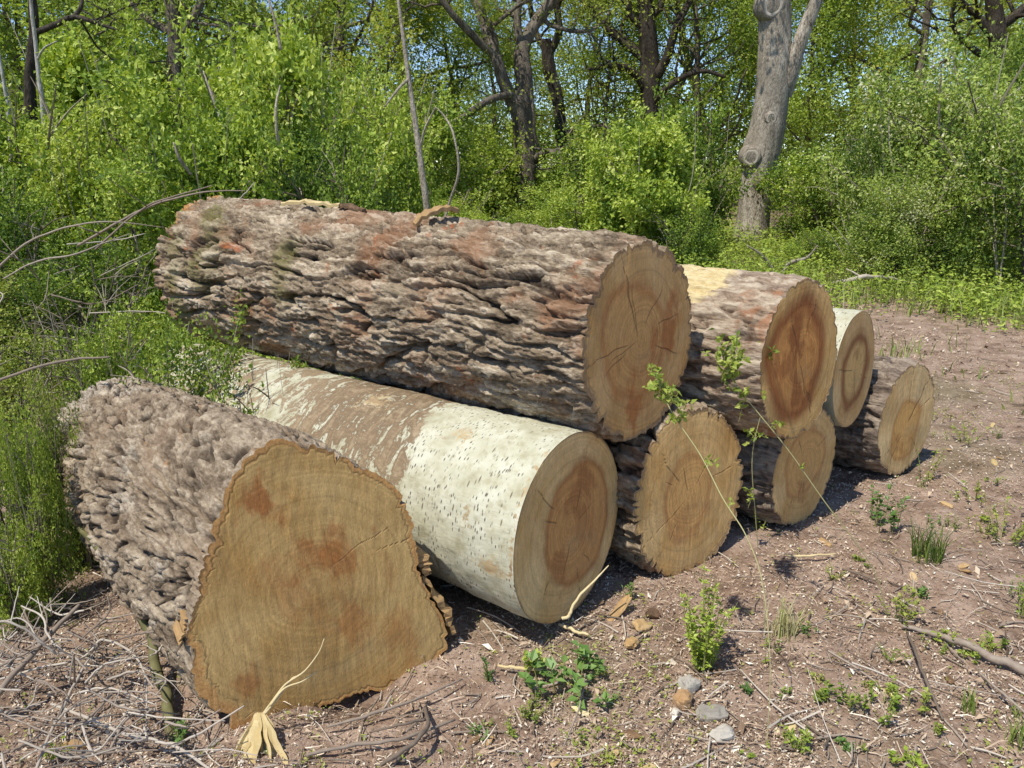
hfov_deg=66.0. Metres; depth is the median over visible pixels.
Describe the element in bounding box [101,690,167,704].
dead twig
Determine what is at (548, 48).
leaning tree
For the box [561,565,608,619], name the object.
splinter
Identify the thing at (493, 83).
woodland tree
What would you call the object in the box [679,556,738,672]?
leafy weed
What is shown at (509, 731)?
weed
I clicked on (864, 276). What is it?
stick
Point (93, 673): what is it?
dead twig
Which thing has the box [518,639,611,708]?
broad leaf weed
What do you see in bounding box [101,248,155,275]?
dead twig
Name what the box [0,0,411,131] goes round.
thicket tree
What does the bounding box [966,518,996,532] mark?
weed
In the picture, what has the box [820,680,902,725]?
creeping weed
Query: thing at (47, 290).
dead twig
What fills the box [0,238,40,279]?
dead twig
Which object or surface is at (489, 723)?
weed
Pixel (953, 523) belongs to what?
weed
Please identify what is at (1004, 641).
weed
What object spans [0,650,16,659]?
dead twig
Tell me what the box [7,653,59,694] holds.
dead twig
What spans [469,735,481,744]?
wood chip
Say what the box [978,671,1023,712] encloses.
stick
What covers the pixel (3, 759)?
dead twig
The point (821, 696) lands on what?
weed
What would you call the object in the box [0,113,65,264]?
bush
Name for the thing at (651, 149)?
bush
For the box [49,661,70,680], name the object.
dead twig
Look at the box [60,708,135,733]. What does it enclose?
dead twig
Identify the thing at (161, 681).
dead twig
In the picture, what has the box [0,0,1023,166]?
sky
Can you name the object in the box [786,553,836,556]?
stick
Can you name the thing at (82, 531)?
dead branch
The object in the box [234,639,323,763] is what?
torn fibres
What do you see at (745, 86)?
woodland tree
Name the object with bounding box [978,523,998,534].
weed
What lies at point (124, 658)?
dead twig
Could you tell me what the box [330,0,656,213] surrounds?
forked tree
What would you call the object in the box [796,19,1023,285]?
hawthorn bush
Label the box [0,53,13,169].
birch pole
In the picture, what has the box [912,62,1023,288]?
hawthorn bush
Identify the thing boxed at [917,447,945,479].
leafy weed
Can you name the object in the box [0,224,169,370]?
shrub
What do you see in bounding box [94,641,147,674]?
dead twig
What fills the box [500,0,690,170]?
woodland tree
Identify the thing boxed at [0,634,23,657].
dead twig
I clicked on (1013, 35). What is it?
woodland tree
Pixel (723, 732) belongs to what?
stone
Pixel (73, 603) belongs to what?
dead twig
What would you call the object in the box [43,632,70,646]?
dead twig
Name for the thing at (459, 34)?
woodland tree
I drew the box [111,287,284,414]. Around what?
shrub
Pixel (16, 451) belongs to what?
shrub
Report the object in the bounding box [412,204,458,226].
bark chip
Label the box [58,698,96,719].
dead twig
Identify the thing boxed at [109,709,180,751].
dead twig
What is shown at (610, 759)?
weed
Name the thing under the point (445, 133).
bush
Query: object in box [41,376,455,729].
log
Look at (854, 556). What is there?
weed
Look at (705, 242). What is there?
bush
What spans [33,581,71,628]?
dead twig
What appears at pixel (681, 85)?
woodland tree
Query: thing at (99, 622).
dead twig
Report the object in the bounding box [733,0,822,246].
oak tree
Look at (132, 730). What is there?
dead twig
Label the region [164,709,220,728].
dead twig
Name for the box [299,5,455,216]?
bush
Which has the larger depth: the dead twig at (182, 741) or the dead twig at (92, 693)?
the dead twig at (92, 693)
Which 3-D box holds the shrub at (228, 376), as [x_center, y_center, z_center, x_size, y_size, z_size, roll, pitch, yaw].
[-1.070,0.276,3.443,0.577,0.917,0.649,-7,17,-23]
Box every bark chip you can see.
[60,738,90,750]
[338,203,365,211]
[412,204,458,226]
[607,594,631,620]
[624,637,639,648]
[632,619,652,631]
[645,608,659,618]
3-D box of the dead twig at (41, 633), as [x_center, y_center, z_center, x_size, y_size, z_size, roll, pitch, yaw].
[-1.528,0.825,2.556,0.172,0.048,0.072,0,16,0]
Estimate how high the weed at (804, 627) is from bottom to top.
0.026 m
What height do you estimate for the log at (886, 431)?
0.617 m
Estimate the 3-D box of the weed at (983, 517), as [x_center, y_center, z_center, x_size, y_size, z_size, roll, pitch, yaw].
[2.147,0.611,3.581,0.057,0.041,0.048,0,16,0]
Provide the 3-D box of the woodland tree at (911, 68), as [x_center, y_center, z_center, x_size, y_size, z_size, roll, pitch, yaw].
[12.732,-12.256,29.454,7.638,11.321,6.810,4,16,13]
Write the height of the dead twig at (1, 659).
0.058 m
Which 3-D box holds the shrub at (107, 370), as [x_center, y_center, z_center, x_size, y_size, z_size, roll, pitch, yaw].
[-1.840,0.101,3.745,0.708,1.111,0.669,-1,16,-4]
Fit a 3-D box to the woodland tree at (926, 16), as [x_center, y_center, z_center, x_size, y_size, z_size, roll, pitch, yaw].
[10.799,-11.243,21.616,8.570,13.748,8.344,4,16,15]
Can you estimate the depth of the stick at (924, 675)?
2.41 m
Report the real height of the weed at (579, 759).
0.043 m
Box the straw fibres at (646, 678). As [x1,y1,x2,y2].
[0,340,1023,767]
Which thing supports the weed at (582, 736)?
on the ground at (920, 511)
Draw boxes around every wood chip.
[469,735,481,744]
[482,735,493,745]
[550,758,561,766]
[571,704,588,716]
[608,749,618,757]
[616,729,642,738]
[640,763,656,767]
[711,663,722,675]
[787,723,795,732]
[819,537,831,546]
[909,571,917,580]
[939,501,952,507]
[945,675,954,683]
[958,563,969,568]
[959,569,971,572]
[991,459,997,464]
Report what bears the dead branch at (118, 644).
on the ground at (920, 511)
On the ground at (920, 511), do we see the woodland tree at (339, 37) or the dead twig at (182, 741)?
the woodland tree at (339, 37)
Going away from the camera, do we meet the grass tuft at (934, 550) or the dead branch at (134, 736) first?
the dead branch at (134, 736)
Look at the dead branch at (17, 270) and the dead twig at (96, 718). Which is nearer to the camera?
the dead twig at (96, 718)
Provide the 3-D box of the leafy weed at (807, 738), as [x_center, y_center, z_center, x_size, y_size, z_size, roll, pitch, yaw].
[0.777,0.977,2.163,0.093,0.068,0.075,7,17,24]
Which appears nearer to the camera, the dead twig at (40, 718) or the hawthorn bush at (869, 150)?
the dead twig at (40, 718)
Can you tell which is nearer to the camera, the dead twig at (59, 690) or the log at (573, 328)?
the dead twig at (59, 690)
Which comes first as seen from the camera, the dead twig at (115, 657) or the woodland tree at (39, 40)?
the dead twig at (115, 657)
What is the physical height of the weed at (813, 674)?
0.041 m
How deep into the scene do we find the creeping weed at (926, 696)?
2.33 m
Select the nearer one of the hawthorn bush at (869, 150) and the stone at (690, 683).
the stone at (690, 683)
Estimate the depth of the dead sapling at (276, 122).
7.58 m
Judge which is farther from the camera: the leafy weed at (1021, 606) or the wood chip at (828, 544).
the wood chip at (828, 544)
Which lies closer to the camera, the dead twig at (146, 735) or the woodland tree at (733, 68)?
the dead twig at (146, 735)
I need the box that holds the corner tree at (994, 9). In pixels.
[861,0,1023,97]
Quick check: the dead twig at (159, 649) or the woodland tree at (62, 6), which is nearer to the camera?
the dead twig at (159, 649)
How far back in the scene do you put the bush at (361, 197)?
8.13 m
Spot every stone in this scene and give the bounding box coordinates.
[670,708,679,717]
[672,688,693,710]
[677,674,700,694]
[695,704,728,722]
[708,724,735,743]
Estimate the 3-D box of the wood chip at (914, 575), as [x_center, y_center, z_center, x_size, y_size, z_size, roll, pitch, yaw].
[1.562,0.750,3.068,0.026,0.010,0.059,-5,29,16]
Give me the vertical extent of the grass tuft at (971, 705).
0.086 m
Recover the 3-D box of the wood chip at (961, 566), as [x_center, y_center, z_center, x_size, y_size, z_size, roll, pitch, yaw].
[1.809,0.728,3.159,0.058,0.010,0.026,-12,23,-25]
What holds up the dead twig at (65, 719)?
on the dead branch at (134, 736)
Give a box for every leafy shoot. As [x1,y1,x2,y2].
[642,363,770,739]
[702,328,886,609]
[742,341,779,544]
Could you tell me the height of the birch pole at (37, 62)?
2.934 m
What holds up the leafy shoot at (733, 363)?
on the ground at (920, 511)
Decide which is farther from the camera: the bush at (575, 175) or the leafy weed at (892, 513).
the bush at (575, 175)
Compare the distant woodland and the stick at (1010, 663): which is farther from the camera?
the distant woodland
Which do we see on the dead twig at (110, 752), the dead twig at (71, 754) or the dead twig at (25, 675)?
the dead twig at (71, 754)
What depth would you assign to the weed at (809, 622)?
2.72 m
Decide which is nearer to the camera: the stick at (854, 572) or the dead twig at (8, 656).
the dead twig at (8, 656)
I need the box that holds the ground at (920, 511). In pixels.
[0,167,1023,767]
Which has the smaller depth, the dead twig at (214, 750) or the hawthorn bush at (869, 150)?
the dead twig at (214, 750)
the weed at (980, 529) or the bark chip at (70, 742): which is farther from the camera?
the weed at (980, 529)
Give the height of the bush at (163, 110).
3.630 m
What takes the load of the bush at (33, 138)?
on the ground at (920, 511)
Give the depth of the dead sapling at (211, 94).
8.01 m
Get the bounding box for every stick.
[306,719,455,756]
[327,679,462,727]
[369,706,430,767]
[497,664,547,670]
[558,623,588,635]
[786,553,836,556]
[832,268,915,286]
[842,568,874,580]
[901,624,1023,674]
[906,632,943,719]
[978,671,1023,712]
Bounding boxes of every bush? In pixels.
[0,0,209,238]
[0,66,152,271]
[0,73,47,179]
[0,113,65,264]
[0,163,127,339]
[20,114,196,330]
[66,2,273,265]
[110,0,334,197]
[131,76,315,242]
[171,0,409,207]
[238,80,416,211]
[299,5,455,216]
[327,48,505,213]
[396,182,499,220]
[426,94,581,224]
[434,201,545,226]
[494,105,727,226]
[514,164,610,230]
[556,93,720,258]
[629,79,755,249]
[630,174,738,267]
[734,136,865,244]
[783,218,849,270]
[792,35,994,252]
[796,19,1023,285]
[809,146,1022,290]
[904,20,1023,254]
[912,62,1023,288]
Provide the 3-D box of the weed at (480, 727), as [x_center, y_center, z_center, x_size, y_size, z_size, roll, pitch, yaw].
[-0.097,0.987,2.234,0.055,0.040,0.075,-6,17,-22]
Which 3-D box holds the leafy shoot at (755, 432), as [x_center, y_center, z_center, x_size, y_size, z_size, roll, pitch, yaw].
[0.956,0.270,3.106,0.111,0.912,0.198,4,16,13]
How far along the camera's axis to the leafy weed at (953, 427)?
4.56 m
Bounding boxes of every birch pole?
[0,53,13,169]
[29,0,56,134]
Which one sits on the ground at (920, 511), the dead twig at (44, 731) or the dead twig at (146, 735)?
the dead twig at (44, 731)
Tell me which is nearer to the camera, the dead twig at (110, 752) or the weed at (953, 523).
the dead twig at (110, 752)
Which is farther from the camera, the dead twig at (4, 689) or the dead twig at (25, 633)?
the dead twig at (25, 633)
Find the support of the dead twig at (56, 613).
on the dead twig at (31, 645)
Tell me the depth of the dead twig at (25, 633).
2.58 m
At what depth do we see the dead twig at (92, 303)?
4.63 m
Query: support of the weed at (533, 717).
on the ground at (920, 511)
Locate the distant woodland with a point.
(735, 141)
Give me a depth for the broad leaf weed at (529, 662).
2.49 m
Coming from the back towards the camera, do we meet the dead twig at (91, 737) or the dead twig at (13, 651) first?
the dead twig at (13, 651)
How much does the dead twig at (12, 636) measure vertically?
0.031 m
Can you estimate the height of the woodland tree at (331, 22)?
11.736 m
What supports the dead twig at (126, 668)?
on the ground at (920, 511)
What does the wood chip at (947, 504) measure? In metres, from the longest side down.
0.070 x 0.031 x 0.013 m
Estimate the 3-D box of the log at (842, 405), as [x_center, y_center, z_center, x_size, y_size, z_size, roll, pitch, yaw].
[0.821,-0.251,4.366,2.112,0.565,0.544,13,20,40]
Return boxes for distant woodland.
[1,41,973,222]
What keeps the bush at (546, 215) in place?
on the ground at (920, 511)
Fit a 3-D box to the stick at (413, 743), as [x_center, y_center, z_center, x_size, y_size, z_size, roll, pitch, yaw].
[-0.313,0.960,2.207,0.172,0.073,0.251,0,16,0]
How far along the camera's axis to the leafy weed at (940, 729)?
2.22 m
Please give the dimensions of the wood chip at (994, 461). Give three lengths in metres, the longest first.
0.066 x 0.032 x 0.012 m
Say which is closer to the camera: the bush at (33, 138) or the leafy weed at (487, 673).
the leafy weed at (487, 673)
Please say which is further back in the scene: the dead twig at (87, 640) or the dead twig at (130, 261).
the dead twig at (130, 261)
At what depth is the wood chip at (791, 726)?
2.27 m
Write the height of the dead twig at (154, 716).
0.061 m
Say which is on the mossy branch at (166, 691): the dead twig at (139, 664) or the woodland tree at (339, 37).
the dead twig at (139, 664)
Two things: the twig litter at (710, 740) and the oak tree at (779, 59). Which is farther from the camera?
the oak tree at (779, 59)
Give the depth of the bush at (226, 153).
7.36 m
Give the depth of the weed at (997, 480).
3.96 m
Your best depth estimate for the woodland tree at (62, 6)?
19.04 m
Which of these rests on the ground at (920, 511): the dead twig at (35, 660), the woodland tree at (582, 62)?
the woodland tree at (582, 62)
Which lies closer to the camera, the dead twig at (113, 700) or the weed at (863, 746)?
the weed at (863, 746)
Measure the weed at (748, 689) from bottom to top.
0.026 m
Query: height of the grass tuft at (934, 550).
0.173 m
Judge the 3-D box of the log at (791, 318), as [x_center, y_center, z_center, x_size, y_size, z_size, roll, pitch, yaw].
[0.331,-0.291,3.813,2.248,0.685,0.618,13,20,39]
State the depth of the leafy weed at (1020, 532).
3.39 m
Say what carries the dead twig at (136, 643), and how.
on the dead twig at (144, 632)
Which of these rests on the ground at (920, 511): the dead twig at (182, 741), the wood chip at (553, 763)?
the wood chip at (553, 763)
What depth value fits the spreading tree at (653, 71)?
21.96 m
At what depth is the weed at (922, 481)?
3.96 m
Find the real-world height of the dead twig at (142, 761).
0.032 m
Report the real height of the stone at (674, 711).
0.023 m
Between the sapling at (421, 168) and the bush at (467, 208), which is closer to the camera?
the sapling at (421, 168)
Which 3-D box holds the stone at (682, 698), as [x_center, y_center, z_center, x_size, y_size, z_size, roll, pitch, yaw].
[0.516,0.947,2.365,0.054,0.049,0.071,14,21,41]
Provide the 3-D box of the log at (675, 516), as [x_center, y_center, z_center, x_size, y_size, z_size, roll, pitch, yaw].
[0.088,0.222,3.840,0.694,0.735,2.022,-12,20,-37]
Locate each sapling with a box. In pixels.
[173,142,191,174]
[203,71,218,115]
[268,0,281,49]
[274,85,283,170]
[384,0,435,208]
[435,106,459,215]
[746,245,774,271]
[782,245,817,272]
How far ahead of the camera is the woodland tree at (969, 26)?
32.90 m
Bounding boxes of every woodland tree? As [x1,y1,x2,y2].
[0,0,63,130]
[0,0,123,117]
[0,0,160,123]
[0,0,272,88]
[64,0,211,110]
[72,0,340,130]
[165,0,471,168]
[185,0,374,129]
[209,0,396,104]
[243,0,580,168]
[355,0,540,181]
[439,0,550,167]
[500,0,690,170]
[531,0,691,152]
[540,0,804,165]
[552,0,802,183]
[609,0,799,158]
[689,0,833,199]
[713,0,922,213]
[739,0,1023,137]
[748,0,970,158]
[872,1,1023,164]
[922,0,1023,89]
[975,8,1023,87]
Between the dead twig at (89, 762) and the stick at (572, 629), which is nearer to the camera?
the dead twig at (89, 762)
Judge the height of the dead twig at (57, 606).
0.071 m
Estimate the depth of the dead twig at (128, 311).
4.16 m
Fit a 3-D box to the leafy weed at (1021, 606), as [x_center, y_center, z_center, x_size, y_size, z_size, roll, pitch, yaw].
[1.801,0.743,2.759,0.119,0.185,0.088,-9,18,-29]
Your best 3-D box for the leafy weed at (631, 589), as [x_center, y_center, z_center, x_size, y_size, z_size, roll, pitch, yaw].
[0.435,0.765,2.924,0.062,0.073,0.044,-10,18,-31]
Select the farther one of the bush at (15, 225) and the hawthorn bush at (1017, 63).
the hawthorn bush at (1017, 63)
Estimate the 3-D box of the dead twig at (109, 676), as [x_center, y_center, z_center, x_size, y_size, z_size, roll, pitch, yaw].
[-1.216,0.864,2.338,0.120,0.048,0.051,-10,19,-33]
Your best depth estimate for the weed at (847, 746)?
2.18 m
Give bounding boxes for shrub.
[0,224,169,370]
[0,265,81,380]
[0,315,99,457]
[0,385,85,617]
[0,385,90,585]
[0,490,62,641]
[3,275,195,419]
[8,365,102,577]
[39,293,178,402]
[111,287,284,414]
[194,347,306,412]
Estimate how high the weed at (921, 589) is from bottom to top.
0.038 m
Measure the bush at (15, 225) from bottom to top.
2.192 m
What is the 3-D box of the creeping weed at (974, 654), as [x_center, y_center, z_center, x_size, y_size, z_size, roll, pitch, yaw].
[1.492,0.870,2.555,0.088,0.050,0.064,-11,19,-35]
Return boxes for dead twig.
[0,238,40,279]
[0,586,56,653]
[0,625,43,655]
[0,627,72,668]
[0,629,34,680]
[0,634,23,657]
[0,636,36,661]
[0,638,51,666]
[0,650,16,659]
[0,656,21,690]
[0,683,56,736]
[0,752,5,767]
[1,595,41,645]
[1,629,30,641]
[2,626,17,640]
[3,611,40,628]
[4,682,46,713]
[4,714,98,729]
[7,608,57,635]
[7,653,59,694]
[11,729,47,752]
[16,603,40,626]
[16,727,31,746]
[18,739,121,767]
[20,613,89,652]
[20,632,71,640]
[20,725,78,759]
[22,691,96,720]
[22,720,100,753]
[31,594,84,615]
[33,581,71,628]
[33,679,72,705]
[34,694,111,725]
[36,273,73,309]
[36,586,71,609]
[36,646,110,674]
[37,642,75,684]
[40,631,96,669]
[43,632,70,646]
[49,598,65,615]
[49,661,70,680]
[49,735,115,767]
[51,284,138,304]
[51,598,96,605]
[52,717,125,752]
[53,730,118,755]
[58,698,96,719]
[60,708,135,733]
[62,748,174,765]
[65,630,137,654]
[67,233,144,244]
[67,650,100,663]
[69,682,119,709]
[75,725,113,749]
[77,687,155,704]
[77,732,111,761]
[78,686,112,729]
[81,662,123,690]
[82,592,117,637]
[83,714,116,723]
[84,658,131,683]
[85,675,140,712]
[86,650,140,666]
[89,311,164,313]
[92,613,135,629]
[92,659,130,676]
[93,629,135,652]
[94,636,163,658]
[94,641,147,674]
[95,177,212,249]
[95,609,126,627]
[100,697,173,704]
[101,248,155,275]
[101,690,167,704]
[101,736,185,759]
[107,670,154,688]
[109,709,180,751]
[111,620,154,641]
[111,724,142,752]
[112,647,134,664]
[115,722,145,728]
[117,698,155,735]
[119,678,146,711]
[119,725,147,741]
[123,754,165,767]
[126,660,151,668]
[126,711,224,738]
[127,636,146,651]
[138,672,166,695]
[139,754,145,767]
[142,643,162,655]
[151,679,183,685]
[154,705,244,746]
[155,745,196,766]
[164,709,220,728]
[172,748,257,760]
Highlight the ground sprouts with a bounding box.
[0,319,1023,767]
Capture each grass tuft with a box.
[763,593,810,643]
[904,514,963,565]
[958,686,975,715]
[1004,703,1023,750]
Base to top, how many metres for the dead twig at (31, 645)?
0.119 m
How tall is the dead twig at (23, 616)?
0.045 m
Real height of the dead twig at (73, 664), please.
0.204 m
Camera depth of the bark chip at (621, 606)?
2.81 m
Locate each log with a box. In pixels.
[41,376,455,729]
[144,344,617,623]
[152,195,691,441]
[384,385,743,576]
[675,264,837,438]
[733,409,835,525]
[822,308,873,426]
[832,355,934,475]
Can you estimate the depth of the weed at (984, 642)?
2.62 m
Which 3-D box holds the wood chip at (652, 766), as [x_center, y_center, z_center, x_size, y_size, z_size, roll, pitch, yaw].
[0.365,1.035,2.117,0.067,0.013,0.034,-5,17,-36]
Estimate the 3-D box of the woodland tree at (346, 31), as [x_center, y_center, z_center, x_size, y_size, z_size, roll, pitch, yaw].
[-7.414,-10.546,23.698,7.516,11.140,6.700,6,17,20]
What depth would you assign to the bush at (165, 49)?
14.22 m
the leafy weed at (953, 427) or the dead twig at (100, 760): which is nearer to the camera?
the dead twig at (100, 760)
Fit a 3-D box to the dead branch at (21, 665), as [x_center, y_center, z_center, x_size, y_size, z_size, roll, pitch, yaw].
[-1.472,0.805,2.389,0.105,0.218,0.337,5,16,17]
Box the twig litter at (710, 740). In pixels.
[0,358,1023,767]
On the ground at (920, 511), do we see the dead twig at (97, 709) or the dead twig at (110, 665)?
the dead twig at (110, 665)
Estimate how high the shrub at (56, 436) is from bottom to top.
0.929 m
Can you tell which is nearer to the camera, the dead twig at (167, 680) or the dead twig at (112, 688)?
the dead twig at (112, 688)
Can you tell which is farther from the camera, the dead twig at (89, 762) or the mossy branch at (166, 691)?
the mossy branch at (166, 691)
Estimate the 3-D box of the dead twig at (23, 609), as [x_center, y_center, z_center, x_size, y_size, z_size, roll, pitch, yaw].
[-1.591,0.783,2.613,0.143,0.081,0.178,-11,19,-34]
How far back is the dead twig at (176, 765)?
2.10 m
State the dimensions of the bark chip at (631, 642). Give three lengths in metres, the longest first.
0.070 x 0.049 x 0.029 m
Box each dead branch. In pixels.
[0,221,164,266]
[0,356,110,380]
[0,601,80,695]
[0,622,185,729]
[3,233,131,278]
[15,651,95,767]
[21,596,83,664]
[50,703,209,767]
[77,182,244,245]
[77,525,97,550]
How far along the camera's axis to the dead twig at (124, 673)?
2.28 m
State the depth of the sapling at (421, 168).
9.07 m
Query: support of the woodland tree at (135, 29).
on the ground at (920, 511)
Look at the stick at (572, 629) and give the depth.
2.68 m
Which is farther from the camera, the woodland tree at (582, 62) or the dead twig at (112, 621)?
the woodland tree at (582, 62)
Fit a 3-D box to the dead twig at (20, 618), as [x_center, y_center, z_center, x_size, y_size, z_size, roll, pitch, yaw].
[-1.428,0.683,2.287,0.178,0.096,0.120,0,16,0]
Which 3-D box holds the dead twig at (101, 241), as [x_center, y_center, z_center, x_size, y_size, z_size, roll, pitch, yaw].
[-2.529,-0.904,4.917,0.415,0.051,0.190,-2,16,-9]
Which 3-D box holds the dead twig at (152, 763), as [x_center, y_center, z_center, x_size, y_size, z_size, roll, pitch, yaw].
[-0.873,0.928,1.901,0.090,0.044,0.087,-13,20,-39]
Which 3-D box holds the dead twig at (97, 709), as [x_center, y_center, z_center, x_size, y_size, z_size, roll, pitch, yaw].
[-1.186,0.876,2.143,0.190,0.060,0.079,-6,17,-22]
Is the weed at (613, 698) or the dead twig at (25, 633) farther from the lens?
the dead twig at (25, 633)
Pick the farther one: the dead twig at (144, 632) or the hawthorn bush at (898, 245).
the hawthorn bush at (898, 245)
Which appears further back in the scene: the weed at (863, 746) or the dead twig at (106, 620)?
the dead twig at (106, 620)
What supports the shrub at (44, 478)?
on the ground at (920, 511)
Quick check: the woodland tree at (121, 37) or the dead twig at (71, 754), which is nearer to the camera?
the dead twig at (71, 754)
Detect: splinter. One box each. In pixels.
[281,199,340,207]
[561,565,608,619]
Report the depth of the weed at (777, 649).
2.61 m
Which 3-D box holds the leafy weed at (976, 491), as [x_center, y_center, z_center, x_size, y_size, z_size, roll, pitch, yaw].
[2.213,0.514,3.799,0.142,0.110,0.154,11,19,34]
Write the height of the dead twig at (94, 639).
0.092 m
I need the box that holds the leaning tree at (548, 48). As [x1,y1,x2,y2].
[459,0,653,175]
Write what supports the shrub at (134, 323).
on the ground at (920, 511)
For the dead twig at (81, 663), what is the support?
on the dead branch at (118, 644)
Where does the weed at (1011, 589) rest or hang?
on the ground at (920, 511)
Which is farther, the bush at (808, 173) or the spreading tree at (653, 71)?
the spreading tree at (653, 71)
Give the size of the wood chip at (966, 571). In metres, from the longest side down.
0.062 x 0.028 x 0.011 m
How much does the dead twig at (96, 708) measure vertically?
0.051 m
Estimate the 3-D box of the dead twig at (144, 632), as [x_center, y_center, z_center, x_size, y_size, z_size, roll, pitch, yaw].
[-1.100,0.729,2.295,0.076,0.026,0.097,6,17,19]
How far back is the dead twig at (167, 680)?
2.33 m
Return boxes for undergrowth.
[10,201,1023,396]
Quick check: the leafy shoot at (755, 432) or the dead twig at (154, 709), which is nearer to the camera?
the dead twig at (154, 709)
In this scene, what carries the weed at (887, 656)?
on the ground at (920, 511)
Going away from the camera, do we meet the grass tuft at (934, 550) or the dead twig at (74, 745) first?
the dead twig at (74, 745)
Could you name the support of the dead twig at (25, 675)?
on the dead branch at (21, 665)
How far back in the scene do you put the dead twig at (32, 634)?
2.17 m
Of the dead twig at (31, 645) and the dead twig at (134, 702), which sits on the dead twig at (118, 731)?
the dead twig at (134, 702)
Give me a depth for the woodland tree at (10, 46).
16.97 m
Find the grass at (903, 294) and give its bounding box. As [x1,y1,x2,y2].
[1,230,1023,427]
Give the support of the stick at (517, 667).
on the ground at (920, 511)
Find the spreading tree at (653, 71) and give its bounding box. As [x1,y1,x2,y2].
[522,0,756,122]
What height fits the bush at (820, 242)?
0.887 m
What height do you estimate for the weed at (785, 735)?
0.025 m
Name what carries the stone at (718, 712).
on the ground at (920, 511)
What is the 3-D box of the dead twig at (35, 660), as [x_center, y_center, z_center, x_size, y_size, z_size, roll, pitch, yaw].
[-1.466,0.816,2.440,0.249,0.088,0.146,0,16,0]
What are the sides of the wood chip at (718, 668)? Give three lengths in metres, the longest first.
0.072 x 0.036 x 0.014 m
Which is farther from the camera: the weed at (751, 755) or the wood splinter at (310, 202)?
the wood splinter at (310, 202)
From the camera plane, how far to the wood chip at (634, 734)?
2.23 m
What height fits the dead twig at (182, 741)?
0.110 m
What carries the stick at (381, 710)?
on the ground at (920, 511)
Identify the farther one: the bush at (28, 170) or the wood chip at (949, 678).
the bush at (28, 170)
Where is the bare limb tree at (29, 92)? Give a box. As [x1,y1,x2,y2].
[0,0,218,234]
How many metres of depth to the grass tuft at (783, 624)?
2.70 m
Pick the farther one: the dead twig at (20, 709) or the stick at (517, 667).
the stick at (517, 667)
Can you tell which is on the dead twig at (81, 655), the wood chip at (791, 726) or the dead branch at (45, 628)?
the dead branch at (45, 628)
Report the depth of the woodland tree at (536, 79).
23.86 m
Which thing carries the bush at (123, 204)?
on the ground at (920, 511)
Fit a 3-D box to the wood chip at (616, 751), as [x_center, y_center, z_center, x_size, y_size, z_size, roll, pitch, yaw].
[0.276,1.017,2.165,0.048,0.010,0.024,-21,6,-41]
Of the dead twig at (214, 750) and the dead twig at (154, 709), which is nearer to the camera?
the dead twig at (214, 750)
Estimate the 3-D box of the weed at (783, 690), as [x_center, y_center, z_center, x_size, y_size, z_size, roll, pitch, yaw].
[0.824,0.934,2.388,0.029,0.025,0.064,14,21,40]
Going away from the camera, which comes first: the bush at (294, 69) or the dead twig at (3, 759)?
the dead twig at (3, 759)
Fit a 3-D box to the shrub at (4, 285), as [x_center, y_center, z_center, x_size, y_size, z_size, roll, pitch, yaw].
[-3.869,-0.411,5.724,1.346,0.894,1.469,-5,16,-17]
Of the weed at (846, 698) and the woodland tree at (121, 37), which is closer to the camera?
the weed at (846, 698)
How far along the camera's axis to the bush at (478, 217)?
13.07 m
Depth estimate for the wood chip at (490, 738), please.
2.21 m
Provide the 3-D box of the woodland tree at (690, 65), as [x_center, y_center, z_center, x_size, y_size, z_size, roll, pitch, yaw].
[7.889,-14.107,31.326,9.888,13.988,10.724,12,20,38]
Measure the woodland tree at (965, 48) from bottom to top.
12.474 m
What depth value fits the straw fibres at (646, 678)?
2.36 m
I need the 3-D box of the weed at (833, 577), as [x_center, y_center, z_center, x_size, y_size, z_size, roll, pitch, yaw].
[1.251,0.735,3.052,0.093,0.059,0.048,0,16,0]
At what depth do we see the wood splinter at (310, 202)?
3.60 m
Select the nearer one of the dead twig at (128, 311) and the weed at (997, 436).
the dead twig at (128, 311)
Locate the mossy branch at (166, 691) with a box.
[138,619,176,741]
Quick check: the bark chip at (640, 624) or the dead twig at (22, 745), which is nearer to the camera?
the dead twig at (22, 745)
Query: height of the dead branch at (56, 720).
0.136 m
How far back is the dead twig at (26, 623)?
2.57 m
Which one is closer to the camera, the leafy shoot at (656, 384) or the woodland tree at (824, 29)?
the leafy shoot at (656, 384)
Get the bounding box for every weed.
[43,736,71,761]
[172,714,189,745]
[467,722,488,739]
[481,656,494,681]
[481,718,492,726]
[503,718,517,737]
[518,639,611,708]
[519,697,546,719]
[522,648,544,675]
[522,692,550,723]
[576,741,594,767]
[578,725,601,745]
[600,750,616,765]
[607,691,621,707]
[621,582,633,597]
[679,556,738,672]
[737,750,756,758]
[739,681,752,694]
[753,509,768,530]
[762,637,782,663]
[778,686,791,699]
[780,609,811,627]
[780,724,812,753]
[781,732,794,742]
[801,625,818,637]
[806,669,824,683]
[813,689,828,702]
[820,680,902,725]
[826,564,845,579]
[833,736,855,752]
[843,688,862,706]
[852,554,869,567]
[853,743,867,753]
[860,679,881,692]
[867,478,909,532]
[874,584,925,621]
[878,643,910,663]
[884,675,931,714]
[888,745,928,767]
[903,618,929,650]
[916,476,927,486]
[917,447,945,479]
[917,585,928,599]
[927,513,948,527]
[931,628,959,648]
[932,721,947,735]
[939,643,961,655]
[944,514,962,529]
[949,418,989,444]
[952,480,985,507]
[956,643,985,663]
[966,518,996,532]
[977,633,997,650]
[978,514,988,522]
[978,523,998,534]
[983,496,1023,545]
[984,477,1000,483]
[984,630,1010,650]
[991,429,1003,438]
[1008,579,1023,601]
[1010,705,1023,721]
[1014,575,1023,618]
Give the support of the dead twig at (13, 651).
on the dead twig at (35, 660)
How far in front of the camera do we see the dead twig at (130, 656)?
2.56 m
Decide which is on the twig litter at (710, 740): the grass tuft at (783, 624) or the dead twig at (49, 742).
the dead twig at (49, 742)

